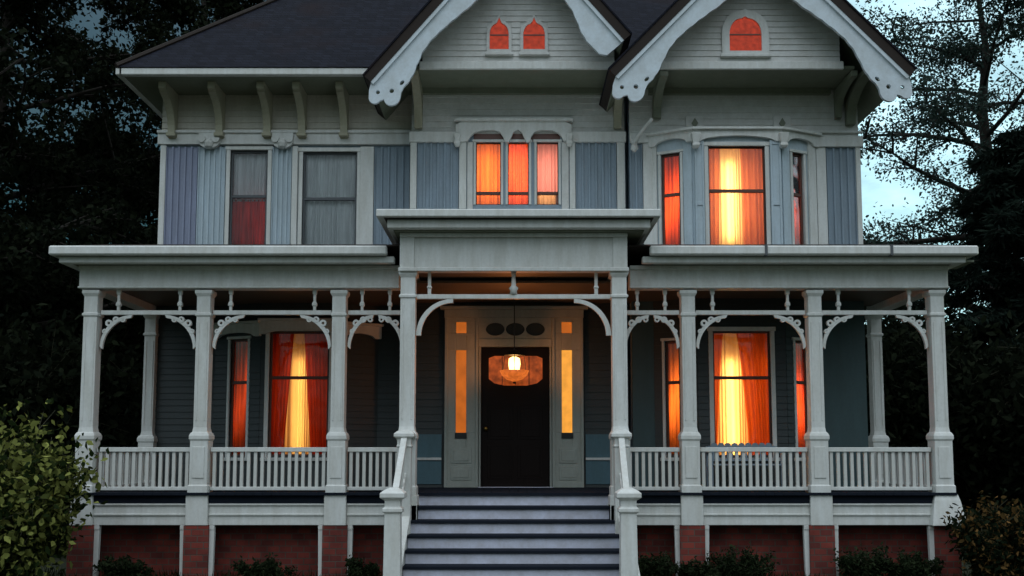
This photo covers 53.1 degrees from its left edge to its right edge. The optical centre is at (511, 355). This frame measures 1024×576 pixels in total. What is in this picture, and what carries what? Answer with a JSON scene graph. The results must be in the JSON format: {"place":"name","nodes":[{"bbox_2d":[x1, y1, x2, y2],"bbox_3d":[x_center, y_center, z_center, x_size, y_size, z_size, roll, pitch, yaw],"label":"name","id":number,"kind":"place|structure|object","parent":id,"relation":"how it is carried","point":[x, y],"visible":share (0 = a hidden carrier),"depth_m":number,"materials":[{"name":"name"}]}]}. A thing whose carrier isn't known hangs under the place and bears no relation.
{"place":"outdoors","nodes":[
{"label":"outdoors","id":0,"kind":"place"},
{"bbox_2d":[32,545,971,575],"bbox_3d":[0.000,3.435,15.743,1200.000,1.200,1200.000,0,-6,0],"label":"ground","id":1,"kind":"structure","parent":0,"point":[63,565],"depth_m":17.56,"materials":[{"name":"soil"}]},
{"bbox_2d":[0,312,58,461],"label":"tall shrub","id":2,"kind":"object","parent":1,"relation":"on","point":[7,357],"visible":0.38,"depth_m":19.35,"materials":[{"name":"green plant"}]},
{"bbox_2d":[0,398,113,575],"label":"leafy bush","id":3,"kind":"object","parent":1,"relation":"on","point":[35,514],"visible":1,"depth_m":13.69,"materials":[{"name":"green plant"}]},
{"bbox_2d":[0,303,142,559],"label":"tall shrub","id":4,"kind":"object","parent":1,"relation":"on","point":[119,424],"visible":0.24,"depth_m":19.43,"materials":[{"name":"green plant"}]},
{"bbox_2d":[0,102,159,315],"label":"broadleaf tree","id":5,"kind":"object","parent":1,"relation":"on","point":[59,205],"visible":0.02,"depth_m":34.77,"materials":[{"name":"green plant"}]},
{"bbox_2d":[0,0,165,359],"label":"broadleaf tree","id":6,"kind":"object","parent":1,"relation":"on","point":[71,11],"visible":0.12,"depth_m":27.69,"materials":[{"name":"green plant"}]},
{"bbox_2d":[0,0,213,406],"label":"broadleaf tree","id":7,"kind":"object","parent":1,"relation":"on","point":[61,62],"visible":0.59,"depth_m":23.75,"materials":[{"name":"green plant"}]},
{"bbox_2d":[89,554,154,575],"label":"weed clump","id":8,"kind":"object","parent":1,"relation":"on","point":[120,566],"visible":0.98,"depth_m":15.33,"materials":[{"name":"green plant"}]},
{"bbox_2d":[0,0,265,243],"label":"broadleaf tree","id":9,"kind":"object","parent":1,"relation":"on","point":[172,13],"visible":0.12,"depth_m":29.94,"materials":[{"name":"green plant"}]},
{"bbox_2d":[230,552,297,575],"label":"weed clump","id":10,"kind":"object","parent":1,"relation":"on","point":[268,566],"visible":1,"depth_m":15.42,"materials":[{"name":"green plant"}]},
{"bbox_2d":[344,554,380,575],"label":"weed clump","id":11,"kind":"object","parent":1,"relation":"on","point":[353,566],"visible":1,"depth_m":15.24,"materials":[{"name":"green plant"}]},
{"bbox_2d":[33,565,974,575],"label":"grass","id":12,"kind":"structure","parent":1,"relation":"on","point":[294,574],"depth_m":15.73,"materials":[{"name":"green plant"}]},
{"bbox_2d":[49,0,978,575],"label":"victorian house","id":13,"kind":"structure","parent":1,"relation":"on","point":[391,232],"depth_m":17.92,"materials":[{"name":"paint"}]},
{"bbox_2d":[224,336,251,460],"bbox_3d":[-4.737,0.805,18.978,0.571,2.302,1.195,-2,-6,23],"label":"window","id":14,"kind":"structure","parent":13,"relation":"in","point":[240,380],"depth_m":18.63,"materials":[{"name":"glass"}]},
{"bbox_2d":[224,146,272,243],"bbox_3d":[-4.909,-2.934,19.120,0.930,1.973,0.252,0,-6,0],"label":"window","id":15,"kind":"structure","parent":13,"relation":"in","point":[248,196],"depth_m":19.18,"materials":[{"name":"glass"}]},
{"bbox_2d":[260,330,331,460],"bbox_3d":[-3.814,0.681,18.401,1.303,2.399,0.313,0,-6,0],"label":"window","id":16,"kind":"structure","parent":13,"relation":"in","point":[297,398],"depth_m":18.47,"materials":[{"name":"glass"}]},
{"bbox_2d":[297,148,359,243],"bbox_3d":[-3.396,-2.919,19.119,1.243,1.942,0.252,0,-6,0],"label":"window","id":17,"kind":"structure","parent":13,"relation":"in","point":[328,182],"depth_m":19.19,"materials":[{"name":"glass"}]},
{"bbox_2d":[472,139,503,204],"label":"window","id":18,"kind":"structure","parent":13,"relation":"in","point":[488,157],"depth_m":18.84,"materials":[{"name":"glass"}]},
{"bbox_2d":[485,15,512,55],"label":"attic window","id":19,"kind":"structure","parent":13,"relation":"in","point":[499,43],"depth_m":17.88,"materials":[{"name":"glass"}]},
{"bbox_2d":[500,299,528,383],"bbox_3d":[0.041,-0.325,17.562,0.504,1.603,0.504,0,-6,0],"label":"hanging lantern","id":20,"kind":"object","parent":13,"relation":"hanging from","point":[514,372],"visible":0.87,"depth_m":17.42,"materials":[{"name":"orange glass"}]},
{"bbox_2d":[481,348,549,486],"bbox_3d":[0.057,1.085,18.307,1.220,2.485,0.136,0,-6,0],"label":"front door","id":21,"kind":"structure","parent":13,"relation":"in","point":[514,417],"depth_m":18.30,"materials":[{"name":"brown wood"}]},
{"bbox_2d":[506,139,531,204],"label":"window","id":22,"kind":"structure","parent":13,"relation":"in","point":[518,155],"depth_m":18.84,"materials":[{"name":"glass"}]},
{"bbox_2d":[519,15,549,55],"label":"attic window","id":23,"kind":"structure","parent":13,"relation":"in","point":[534,42],"depth_m":17.88,"materials":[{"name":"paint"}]},
{"bbox_2d":[533,139,561,204],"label":"window","id":24,"kind":"structure","parent":13,"relation":"in","point":[547,156],"depth_m":18.83,"materials":[{"name":"glass"}]},
{"bbox_2d":[657,149,683,243],"bbox_3d":[2.865,-2.766,18.336,0.535,1.826,0.251,-3,-6,26],"label":"window","id":25,"kind":"structure","parent":13,"relation":"in","point":[671,201],"depth_m":18.40,"materials":[{"name":"glass"}]},
{"bbox_2d":[660,337,680,460],"bbox_3d":[2.849,0.762,18.005,0.456,2.159,0.252,-3,-6,26],"label":"window","id":26,"kind":"structure","parent":13,"relation":"in","point":[671,399],"depth_m":18.07,"materials":[{"name":"glass"}]},
{"bbox_2d":[704,142,770,243],"bbox_3d":[3.981,-2.797,18.183,1.234,1.995,0.313,0,-6,0],"label":"window","id":27,"kind":"structure","parent":13,"relation":"in","point":[736,185],"depth_m":18.26,"materials":[{"name":"glass"}]},
{"bbox_2d":[707,327,779,460],"bbox_3d":[3.998,0.660,17.851,1.229,2.330,0.314,0,-6,0],"label":"window","id":28,"kind":"structure","parent":13,"relation":"in","point":[742,400],"depth_m":17.93,"materials":[{"name":"glass"}]},
{"bbox_2d":[705,443,781,486],"bbox_3d":[3.902,1.845,17.175,1.240,0.780,0.465,0,-6,0],"label":"porch bench","id":29,"kind":"object","parent":13,"relation":"on","point":[739,445],"visible":0.41,"depth_m":17.39,"materials":[{"name":"paint"}]},
{"bbox_2d":[720,9,771,57],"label":"attic window","id":30,"kind":"structure","parent":13,"relation":"in","point":[748,34],"depth_m":17.67,"materials":[{"name":"paint"}]},
{"bbox_2d":[789,149,807,243],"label":"window","id":31,"kind":"structure","parent":13,"relation":"in","point":[796,170],"depth_m":18.31,"materials":[{"name":"glass"}]},
{"bbox_2d":[791,337,807,460],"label":"window","id":32,"kind":"structure","parent":13,"relation":"in","point":[799,354],"depth_m":18.03,"materials":[{"name":"glass"}]},
{"bbox_2d":[638,551,679,575],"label":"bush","id":33,"kind":"object","parent":1,"relation":"on","point":[657,566],"visible":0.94,"depth_m":15.22,"materials":[{"name":"green plant"}]},
{"bbox_2d":[675,556,731,575],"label":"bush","id":34,"kind":"object","parent":1,"relation":"on","point":[705,568],"visible":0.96,"depth_m":15.28,"materials":[{"name":"green plant"}]},
{"bbox_2d":[704,542,779,575],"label":"bush","id":35,"kind":"object","parent":1,"relation":"on","point":[749,565],"visible":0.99,"depth_m":15.29,"materials":[{"name":"green plant"}]},
{"bbox_2d":[830,541,892,575],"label":"bush","id":36,"kind":"object","parent":1,"relation":"on","point":[855,564],"visible":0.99,"depth_m":15.28,"materials":[{"name":"green plant"}]},
{"bbox_2d":[882,545,945,575],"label":"bush","id":37,"kind":"object","parent":1,"relation":"on","point":[914,565],"visible":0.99,"depth_m":15.25,"materials":[{"name":"green plant"}]},
{"bbox_2d":[865,289,993,347],"bbox_3d":[11.433,1.049,28.567,6.541,7.574,7.188,0,-6,0],"label":"tall shrub","id":38,"kind":"object","parent":1,"relation":"on","point":[951,311],"depth_m":28.16,"materials":[{"name":"green plant"}]},
{"bbox_2d":[864,285,1003,387],"bbox_3d":[9.688,1.122,25.609,5.726,6.898,6.034,0,-6,0],"label":"tall shrub","id":39,"kind":"object","parent":1,"relation":"on","point":[885,323],"depth_m":25.08,"materials":[{"name":"green plant"}]},
{"bbox_2d":[855,0,1023,332],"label":"feathery tree","id":40,"kind":"object","parent":1,"relation":"on","point":[970,51],"visible":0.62,"depth_m":31.45,"materials":[{"name":"green plant"}]},
{"bbox_2d":[865,298,1021,538],"bbox_3d":[8.793,1.376,21.445,5.012,5.517,4.854,-4,-7,34],"label":"tall shrub","id":41,"kind":"object","parent":1,"relation":"on","point":[906,399],"visible":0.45,"depth_m":20.54,"materials":[{"name":"green plant"}]},
{"bbox_2d":[900,120,1023,512],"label":"conifer tree","id":42,"kind":"object","parent":1,"relation":"on","point":[994,202],"visible":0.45,"depth_m":24.48,"materials":[{"name":"green plant"}]},
{"bbox_2d":[940,487,1023,575],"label":"flowering bush","id":43,"kind":"object","parent":1,"relation":"on","point":[991,542],"visible":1,"depth_m":14.73,"materials":[{"name":"green plant"}]},
{"bbox_2d":[0,0,1023,324],"label":"sky","id":44,"kind":"structure","parent":0,"point":[886,194],"materials":[{"name":"blue"}]}
]}

